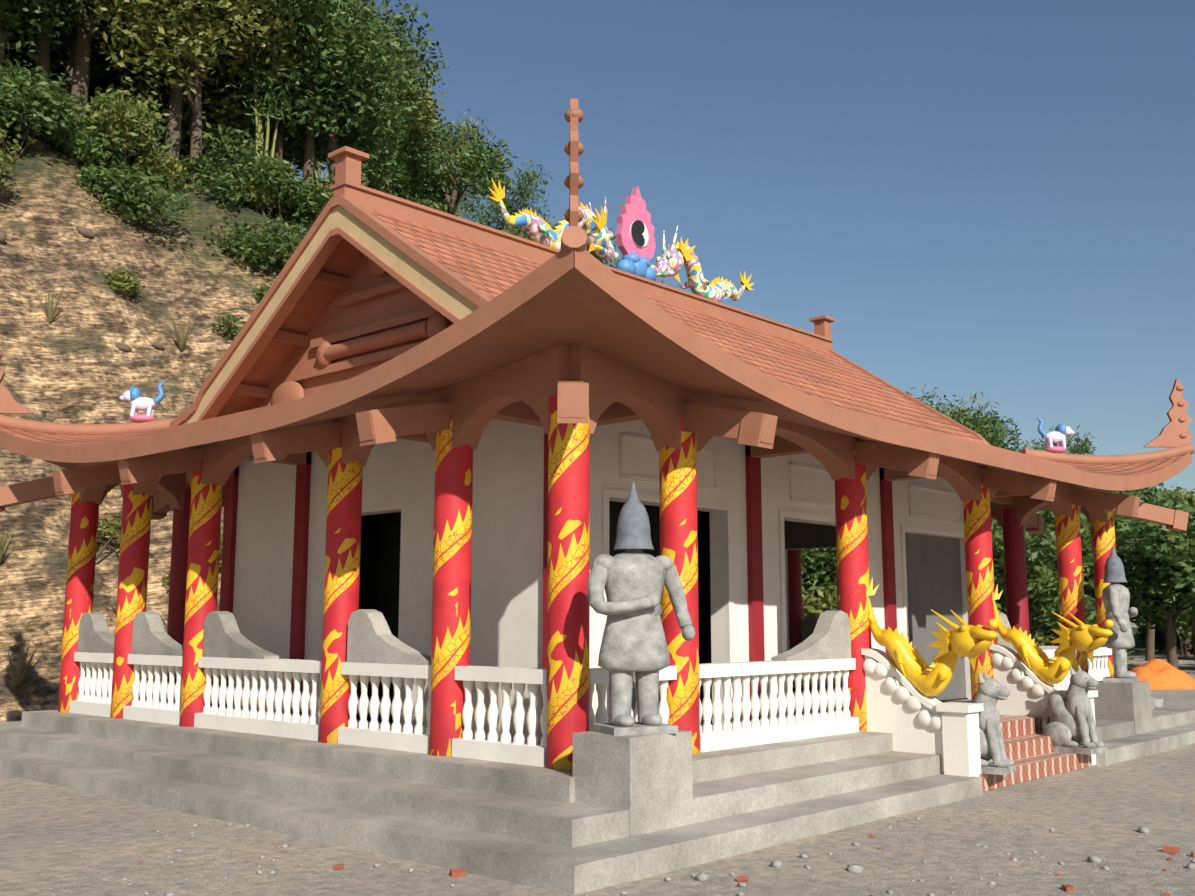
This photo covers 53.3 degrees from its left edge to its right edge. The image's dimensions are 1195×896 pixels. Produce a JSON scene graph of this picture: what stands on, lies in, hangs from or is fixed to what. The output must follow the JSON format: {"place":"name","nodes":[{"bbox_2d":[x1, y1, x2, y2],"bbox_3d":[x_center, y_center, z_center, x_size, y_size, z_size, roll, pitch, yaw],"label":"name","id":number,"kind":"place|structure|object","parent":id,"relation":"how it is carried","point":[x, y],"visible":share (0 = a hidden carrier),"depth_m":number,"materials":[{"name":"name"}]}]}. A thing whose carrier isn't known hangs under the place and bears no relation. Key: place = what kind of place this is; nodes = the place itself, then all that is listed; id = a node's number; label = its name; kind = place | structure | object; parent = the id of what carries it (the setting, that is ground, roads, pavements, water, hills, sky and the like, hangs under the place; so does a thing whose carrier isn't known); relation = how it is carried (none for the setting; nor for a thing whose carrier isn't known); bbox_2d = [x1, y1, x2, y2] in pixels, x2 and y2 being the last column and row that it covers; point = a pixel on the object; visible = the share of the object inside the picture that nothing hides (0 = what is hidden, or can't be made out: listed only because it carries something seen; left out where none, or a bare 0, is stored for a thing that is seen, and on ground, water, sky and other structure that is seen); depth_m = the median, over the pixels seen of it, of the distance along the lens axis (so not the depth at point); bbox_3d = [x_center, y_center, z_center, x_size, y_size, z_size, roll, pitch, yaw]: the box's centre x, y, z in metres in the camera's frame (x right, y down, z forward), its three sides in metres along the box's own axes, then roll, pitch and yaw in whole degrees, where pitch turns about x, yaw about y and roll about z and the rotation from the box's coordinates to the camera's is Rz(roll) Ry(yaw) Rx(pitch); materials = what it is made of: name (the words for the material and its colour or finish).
{"place":"outdoors","nodes":[
{"label":"outdoors","id":0,"kind":"place"},
{"bbox_2d":[0,131,1179,721],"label":"hillside","id":1,"kind":"structure","parent":0,"point":[70,363],"depth_m":27.26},
{"bbox_2d":[0,137,304,687],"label":"hillside rocks and grass tufts","id":2,"kind":"object","parent":1,"relation":"on","point":[181,341],"visible":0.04,"depth_m":26.46,"materials":[{"name":"green plant"}]},
{"bbox_2d":[0,0,1194,669],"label":"hill trees","id":3,"kind":"object","parent":1,"relation":"on","point":[360,52],"depth_m":35.70,"materials":[{"name":"green plant"}]},
{"bbox_2d":[0,0,1194,651],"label":"hill tree foliage","id":4,"kind":"object","parent":3,"relation":"attached to","point":[154,50],"visible":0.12,"depth_m":34.08,"materials":[{"name":"green plant"}]},
{"bbox_2d":[218,419,970,741],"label":"temple walls","id":5,"kind":"structure","parent":0,"point":[757,518],"depth_m":13.15,"materials":[{"name":"white paint"}]},
{"bbox_2d":[0,146,1194,519],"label":"temple roof","id":6,"kind":"structure","parent":5,"relation":"on","point":[372,298],"depth_m":13.03,"materials":[{"name":"brown tile"}]},
{"bbox_2d":[119,381,164,421],"bbox_3d":[-5.734,-0.578,14.988,0.556,0.542,0.224,0,-8,-3],"label":"roof animal figurine","id":7,"kind":"object","parent":6,"relation":"on","point":[132,395],"visible":1,"depth_m":14.93,"materials":[{"name":"multicoloured ceramic"}]},
{"bbox_2d":[488,177,618,261],"bbox_3d":[-0.554,-2.978,15.543,0.541,0.974,2.484,-8,-11,42],"label":"ridge dragon","id":8,"kind":"object","parent":6,"relation":"on","point":[536,228],"visible":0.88,"depth_m":15.35,"materials":[{"name":"ceramic"}]},
{"bbox_2d":[0,98,1192,446],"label":"roof finials","id":9,"kind":"object","parent":6,"relation":"on","point":[1174,432],"visible":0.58,"depth_m":14.88,"materials":[{"name":"ceramic"}]},
{"bbox_2d":[615,186,655,280],"bbox_3d":[0.539,-3.009,16.724,0.280,1.368,0.760,-8,-11,42],"label":"flaming pearl ornament","id":10,"kind":"object","parent":6,"relation":"on","point":[635,238],"visible":0.92,"depth_m":16.62,"materials":[{"name":"pink ceramic"}]},
{"bbox_2d":[650,225,753,301],"bbox_3d":[1.599,-2.637,17.878,0.541,0.974,2.484,-8,-11,42],"label":"ridge dragon","id":11,"kind":"object","parent":6,"relation":"on","point":[674,259],"visible":0.88,"depth_m":17.55,"materials":[{"name":"ceramic"}]},
{"bbox_2d":[1037,418,1074,452],"bbox_3d":[6.812,-0.183,17.692,0.556,0.542,0.224,0,-8,-3],"label":"roof animal figurine","id":12,"kind":"object","parent":6,"relation":"on","point":[1061,432],"visible":0.98,"depth_m":17.64,"materials":[{"name":"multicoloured ceramic"}]},
{"bbox_2d":[0,345,1188,533],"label":"roof eaves","id":13,"kind":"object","parent":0,"point":[573,378],"depth_m":11.02,"materials":[{"name":"brown wood"}]},
{"bbox_2d":[0,625,1194,895],"bbox_3d":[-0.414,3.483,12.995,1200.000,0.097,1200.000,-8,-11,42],"label":"ground","id":14,"kind":"structure","parent":0,"point":[1102,813],"depth_m":8.17,"materials":[{"name":"grey gravel"}]},
{"bbox_2d":[0,681,1194,894],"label":"temple base steps","id":15,"kind":"structure","parent":14,"relation":"on","point":[608,811],"depth_m":9.23,"materials":[{"name":"grey concrete"}]},
{"bbox_2d":[58,492,98,712],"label":"column","id":16,"kind":"structure","parent":15,"relation":"on","point":[81,565],"depth_m":14.51,"materials":[{"name":"paint"}]},
{"bbox_2d":[110,484,151,718],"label":"column","id":17,"kind":"structure","parent":15,"relation":"on","point":[134,559],"depth_m":13.60,"materials":[{"name":"paint"}]},
{"bbox_2d":[167,489,190,703],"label":"column","id":18,"kind":"structure","parent":15,"relation":"on","point":[178,579],"depth_m":15.50,"materials":[{"name":"red paint"}]},
{"bbox_2d":[179,458,221,726],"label":"column","id":19,"kind":"structure","parent":15,"relation":"on","point":[203,553],"depth_m":12.56,"materials":[{"name":"paint"}]},
{"bbox_2d":[319,434,362,742],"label":"column","id":20,"kind":"structure","parent":15,"relation":"on","point":[342,548],"depth_m":10.89,"materials":[{"name":"paint"}]},
{"bbox_2d":[429,414,472,755],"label":"column","id":21,"kind":"structure","parent":15,"relation":"on","point":[451,597],"depth_m":9.85,"materials":[{"name":"paint"}]},
{"bbox_2d":[546,395,589,769],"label":"column","id":22,"kind":"structure","parent":15,"relation":"on","point":[568,629],"depth_m":8.94,"materials":[{"name":"paint"}]},
{"bbox_2d":[70,609,1111,766],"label":"veranda railings","id":23,"kind":"object","parent":15,"relation":"on","point":[820,656],"visible":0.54,"depth_m":11.06,"materials":[{"name":"white paint"}]},
{"bbox_2d":[587,483,694,735],"bbox_3d":[0.302,1.131,8.558,0.808,1.780,0.457,3,-9,-22],"label":"warrior statue","id":24,"kind":"object","parent":15,"relation":"on","point":[633,579],"visible":1,"depth_m":8.44,"materials":[{"name":"stone"}]},
{"bbox_2d":[659,416,699,754],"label":"column","id":25,"kind":"structure","parent":15,"relation":"on","point":[678,507],"depth_m":9.96,"materials":[{"name":"paint"}]},
{"bbox_2d":[787,549,802,684],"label":"column","id":26,"kind":"structure","parent":15,"relation":"on","point":[795,596],"depth_m":20.85,"materials":[{"name":"red paint"}]},
{"bbox_2d":[834,451,871,731],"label":"column","id":27,"kind":"structure","parent":15,"relation":"on","point":[853,584],"depth_m":12.05,"materials":[{"name":"paint"}]},
{"bbox_2d":[963,477,996,701],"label":"column","id":28,"kind":"structure","parent":15,"relation":"on","point":[978,554],"depth_m":14.22,"materials":[{"name":"paint"}]},
{"bbox_2d":[1002,508,1029,635],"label":"column","id":29,"kind":"structure","parent":15,"relation":"on","point":[1015,576],"depth_m":18.21,"materials":[{"name":"red paint"}]},
{"bbox_2d":[1055,495,1088,672],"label":"column","id":30,"kind":"structure","parent":15,"relation":"on","point":[1069,566],"depth_m":16.32,"materials":[{"name":"paint"}]},
{"bbox_2d":[1091,510,1115,676],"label":"column","id":31,"kind":"structure","parent":15,"relation":"on","point":[1103,537],"depth_m":17.35,"materials":[{"name":"paint"}]},
{"bbox_2d":[1102,546,1138,682],"bbox_3d":[6.862,2.171,15.678,0.458,1.780,0.808,-4,-9,27],"label":"warrior statue","id":32,"kind":"object","parent":15,"relation":"on","point":[1119,613],"visible":0.96,"depth_m":15.52,"materials":[{"name":"stone"}]},
{"bbox_2d":[0,659,1194,895],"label":"rubble","id":33,"kind":"object","parent":14,"relation":"on","point":[1160,675],"visible":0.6,"depth_m":8.20,"materials":[{"name":"stone"}]},
{"bbox_2d":[861,644,1097,791],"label":"front stairs","id":34,"kind":"structure","parent":14,"relation":"on","point":[905,712],"depth_m":11.74,"materials":[{"name":"tile"}]},
{"bbox_2d":[866,577,998,695],"bbox_3d":[3.236,1.791,11.535,0.435,1.196,1.558,8,-11,-43],"label":"dragon sculpture","id":35,"kind":"object","parent":34,"relation":"on","point":[970,642],"visible":1,"depth_m":11.34,"materials":[{"name":"yellow paint"}]},
{"bbox_2d":[972,671,1015,774],"bbox_3d":[3.630,2.620,11.438,0.680,0.933,0.440,-6,-10,34],"label":"dog statue","id":36,"kind":"object","parent":34,"relation":"on","point":[991,692],"visible":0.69,"depth_m":11.28,"materials":[{"name":"grey stone"}]},
{"bbox_2d":[992,584,1113,683],"bbox_3d":[5.224,2.106,13.691,0.435,1.196,1.558,8,-11,-43],"label":"dragon sculpture","id":37,"kind":"object","parent":34,"relation":"on","point":[1087,638],"visible":0.94,"depth_m":13.50,"materials":[{"name":"yellow paint"}]},
{"bbox_2d":[1043,665,1107,754],"bbox_3d":[5.220,2.871,13.162,0.440,0.933,0.680,7,-11,-39],"label":"dog statue","id":38,"kind":"object","parent":34,"relation":"on","point":[1071,728],"visible":1,"depth_m":13.01,"materials":[{"name":"grey stone"}]},
{"bbox_2d":[149,0,1194,624],"label":"sky","id":39,"kind":"structure","parent":0,"point":[995,198],"materials":[{"name":"blue"}]}
]}

